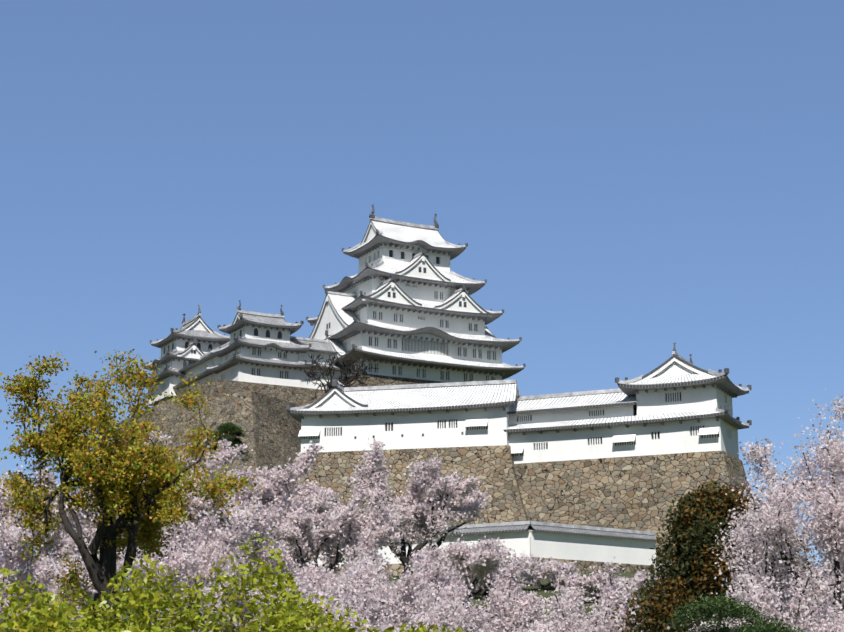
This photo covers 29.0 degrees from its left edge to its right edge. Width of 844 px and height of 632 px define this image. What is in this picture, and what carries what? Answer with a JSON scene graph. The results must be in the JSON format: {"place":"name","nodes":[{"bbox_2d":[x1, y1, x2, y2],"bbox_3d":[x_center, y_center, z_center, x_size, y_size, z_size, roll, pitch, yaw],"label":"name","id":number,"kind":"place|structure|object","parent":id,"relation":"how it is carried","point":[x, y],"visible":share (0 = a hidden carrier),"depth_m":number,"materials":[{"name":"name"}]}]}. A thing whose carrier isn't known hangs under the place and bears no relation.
{"place":"outdoors","nodes":[
{"label":"outdoors","id":0,"kind":"place"},
{"bbox_2d":[209,421,252,463],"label":"pine","id":1,"kind":"object","parent":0,"point":[231,428],"depth_m":205.90,"materials":[{"name":"green plant"}]},
{"bbox_2d":[345,373,447,386],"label":"stone wall","id":2,"kind":"structure","parent":0,"point":[377,380],"depth_m":254.54,"materials":[{"name":"stone"}]},
{"bbox_2d":[306,204,525,382],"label":"keep","id":3,"kind":"structure","parent":2,"relation":"on","point":[402,304],"depth_m":263.44,"materials":[{"name":"paint"}]},
{"bbox_2d":[0,571,817,631],"bbox_3d":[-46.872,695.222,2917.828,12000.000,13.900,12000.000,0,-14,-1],"label":"ground","id":4,"kind":"structure","parent":0,"point":[541,591],"depth_m":120.66,"materials":[{"name":"green plant"}]},
{"bbox_2d":[0,461,99,600],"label":"cherry","id":5,"kind":"object","parent":4,"relation":"on","point":[72,549],"visible":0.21,"depth_m":103.32,"materials":[{"name":"pink plant"}]},
{"bbox_2d":[0,517,209,631],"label":"cherry","id":6,"kind":"object","parent":4,"relation":"on","point":[10,558],"visible":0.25,"depth_m":79.01,"materials":[{"name":"pink plant"}]},
{"bbox_2d":[7,467,240,610],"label":"cherry","id":7,"kind":"object","parent":4,"relation":"on","point":[196,507],"visible":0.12,"depth_m":110.05,"materials":[{"name":"pink plant"}]},
{"bbox_2d":[0,349,262,631],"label":"tree","id":8,"kind":"object","parent":4,"relation":"on","point":[116,484],"visible":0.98,"depth_m":41.40,"materials":[{"name":"yellow plant"}]},
{"bbox_2d":[44,506,263,631],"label":"cherry","id":9,"kind":"object","parent":4,"relation":"on","point":[209,551],"visible":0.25,"depth_m":81.78,"materials":[{"name":"pink plant"}]},
{"bbox_2d":[106,430,252,543],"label":"cherry","id":10,"kind":"object","parent":4,"relation":"on","point":[223,455],"visible":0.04,"depth_m":129.52,"materials":[{"name":"pink plant"}]},
{"bbox_2d":[91,391,301,562],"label":"stone wall","id":11,"kind":"structure","parent":4,"relation":"on","point":[271,425],"depth_m":226.54,"materials":[{"name":"stone"}]},
{"bbox_2d":[64,300,349,538],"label":"castle turrets","id":12,"kind":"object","parent":11,"relation":"on","point":[263,353],"visible":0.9,"depth_m":254.36,"materials":[{"name":"paint"}]},
{"bbox_2d":[304,351,378,400],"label":"bare tree","id":13,"kind":"object","parent":11,"relation":"on","point":[330,369],"visible":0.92,"depth_m":240.84,"materials":[{"name":"brown plant"}]},
{"bbox_2d":[114,439,292,594],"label":"cherry","id":14,"kind":"object","parent":4,"relation":"on","point":[207,465],"visible":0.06,"depth_m":114.73,"materials":[{"name":"pink plant"}]},
{"bbox_2d":[0,533,468,631],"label":"shrub","id":15,"kind":"object","parent":4,"relation":"on","point":[283,618],"visible":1,"depth_m":10.28,"materials":[{"name":"green plant"}]},
{"bbox_2d":[162,500,397,605],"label":"cherry","id":16,"kind":"object","parent":4,"relation":"on","point":[316,574],"visible":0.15,"depth_m":90.39,"materials":[{"name":"pink plant"}]},
{"bbox_2d":[218,440,342,566],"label":"cherry","id":17,"kind":"object","parent":4,"relation":"on","point":[318,500],"visible":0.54,"depth_m":121.00,"materials":[{"name":"pink plant"}]},
{"bbox_2d":[173,545,392,631],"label":"cherry","id":18,"kind":"object","parent":4,"relation":"on","point":[304,595],"visible":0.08,"depth_m":66.87,"materials":[{"name":"pink plant"}]},
{"bbox_2d":[269,486,406,587],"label":"cherry","id":19,"kind":"object","parent":4,"relation":"on","point":[298,539],"visible":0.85,"depth_m":115.97,"materials":[{"name":"pink plant"}]},
{"bbox_2d":[210,550,512,631],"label":"cherry","id":20,"kind":"object","parent":4,"relation":"on","point":[367,592],"visible":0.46,"depth_m":59.08,"materials":[{"name":"pink plant"}]},
{"bbox_2d":[253,379,527,570],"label":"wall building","id":21,"kind":"structure","parent":4,"relation":"on","point":[462,426],"depth_m":176.49,"materials":[{"name":"paint"}]},
{"bbox_2d":[325,590,469,631],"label":"cherry","id":22,"kind":"object","parent":4,"relation":"on","point":[443,609],"visible":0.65,"depth_m":44.24,"materials":[{"name":"pink plant"}]},
{"bbox_2d":[344,438,490,575],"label":"cherry","id":23,"kind":"object","parent":4,"relation":"on","point":[429,517],"visible":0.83,"depth_m":137.91,"materials":[{"name":"pink plant"}]},
{"bbox_2d":[333,544,554,631],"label":"cherry","id":24,"kind":"object","parent":4,"relation":"on","point":[509,595],"visible":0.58,"depth_m":65.76,"materials":[{"name":"pink plant"}]},
{"bbox_2d":[273,499,656,575],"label":"wall","id":25,"kind":"structure","parent":4,"relation":"on","point":[585,547],"depth_m":150.76,"materials":[{"name":"paint"}]},
{"bbox_2d":[406,534,544,606],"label":"cherry","id":26,"kind":"object","parent":4,"relation":"on","point":[484,557],"visible":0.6,"depth_m":109.42,"materials":[{"name":"pink plant"}]},
{"bbox_2d":[451,556,526,594],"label":"cherry","id":27,"kind":"object","parent":4,"relation":"on","point":[484,592],"visible":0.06,"depth_m":119.64,"materials":[{"name":"pink plant"}]},
{"bbox_2d":[395,583,628,631],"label":"cherry","id":28,"kind":"object","parent":4,"relation":"on","point":[565,623],"visible":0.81,"depth_m":45.56,"materials":[{"name":"pink plant"}]},
{"bbox_2d":[523,557,579,588],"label":"cherry","id":29,"kind":"object","parent":4,"relation":"on","point":[553,570],"visible":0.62,"depth_m":123.03,"materials":[{"name":"pink plant"}]},
{"bbox_2d":[491,557,646,631],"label":"cherry","id":30,"kind":"object","parent":4,"relation":"on","point":[612,590],"visible":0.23,"depth_m":57.29,"materials":[{"name":"pink plant"}]},
{"bbox_2d":[514,592,656,631],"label":"cherry","id":31,"kind":"object","parent":4,"relation":"on","point":[600,610],"visible":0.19,"depth_m":49.04,"materials":[{"name":"pink plant"}]},
{"bbox_2d":[557,572,639,600],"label":"cherry","id":32,"kind":"object","parent":4,"relation":"on","point":[584,582],"visible":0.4,"depth_m":115.16,"materials":[{"name":"pink plant"}]},
{"bbox_2d":[504,343,757,564],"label":"castle turret","id":33,"kind":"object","parent":4,"relation":"on","point":[640,453],"visible":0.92,"depth_m":168.90,"materials":[{"name":"paint"}]},
{"bbox_2d":[620,564,679,607],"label":"cherry","id":34,"kind":"object","parent":4,"relation":"on","point":[631,583],"visible":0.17,"depth_m":107.94,"materials":[{"name":"pink plant"}]},
{"bbox_2d":[605,480,827,631],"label":"ivy-covered tree","id":35,"kind":"object","parent":4,"relation":"on","point":[692,570],"visible":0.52,"depth_m":44.95,"materials":[{"name":"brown plant"}]},
{"bbox_2d":[660,592,808,631],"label":"shrub","id":36,"kind":"object","parent":4,"relation":"on","point":[720,605],"visible":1,"depth_m":23.33,"materials":[{"name":"green plant"}]},
{"bbox_2d":[667,551,843,631],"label":"cherry","id":37,"kind":"object","parent":4,"relation":"on","point":[831,622],"visible":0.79,"depth_m":33.37,"materials":[{"name":"pink plant"}]},
{"bbox_2d":[709,464,843,629],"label":"cherry","id":38,"kind":"object","parent":4,"relation":"on","point":[736,560],"visible":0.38,"depth_m":39.83,"materials":[{"name":"pink plant"}]},
{"bbox_2d":[720,388,843,623],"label":"cherry","id":39,"kind":"object","parent":4,"relation":"on","point":[827,524],"visible":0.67,"depth_m":38.14,"materials":[{"name":"pink plant"}]},
{"bbox_2d":[737,437,843,622],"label":"cherry","id":40,"kind":"object","parent":4,"relation":"on","point":[757,449],"visible":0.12,"depth_m":72.08,"materials":[{"name":"pink plant"}]},
{"bbox_2d":[0,0,843,570],"label":"sky","id":41,"kind":"structure","parent":0,"point":[627,181],"materials":[{"name":"blue"}]}
]}

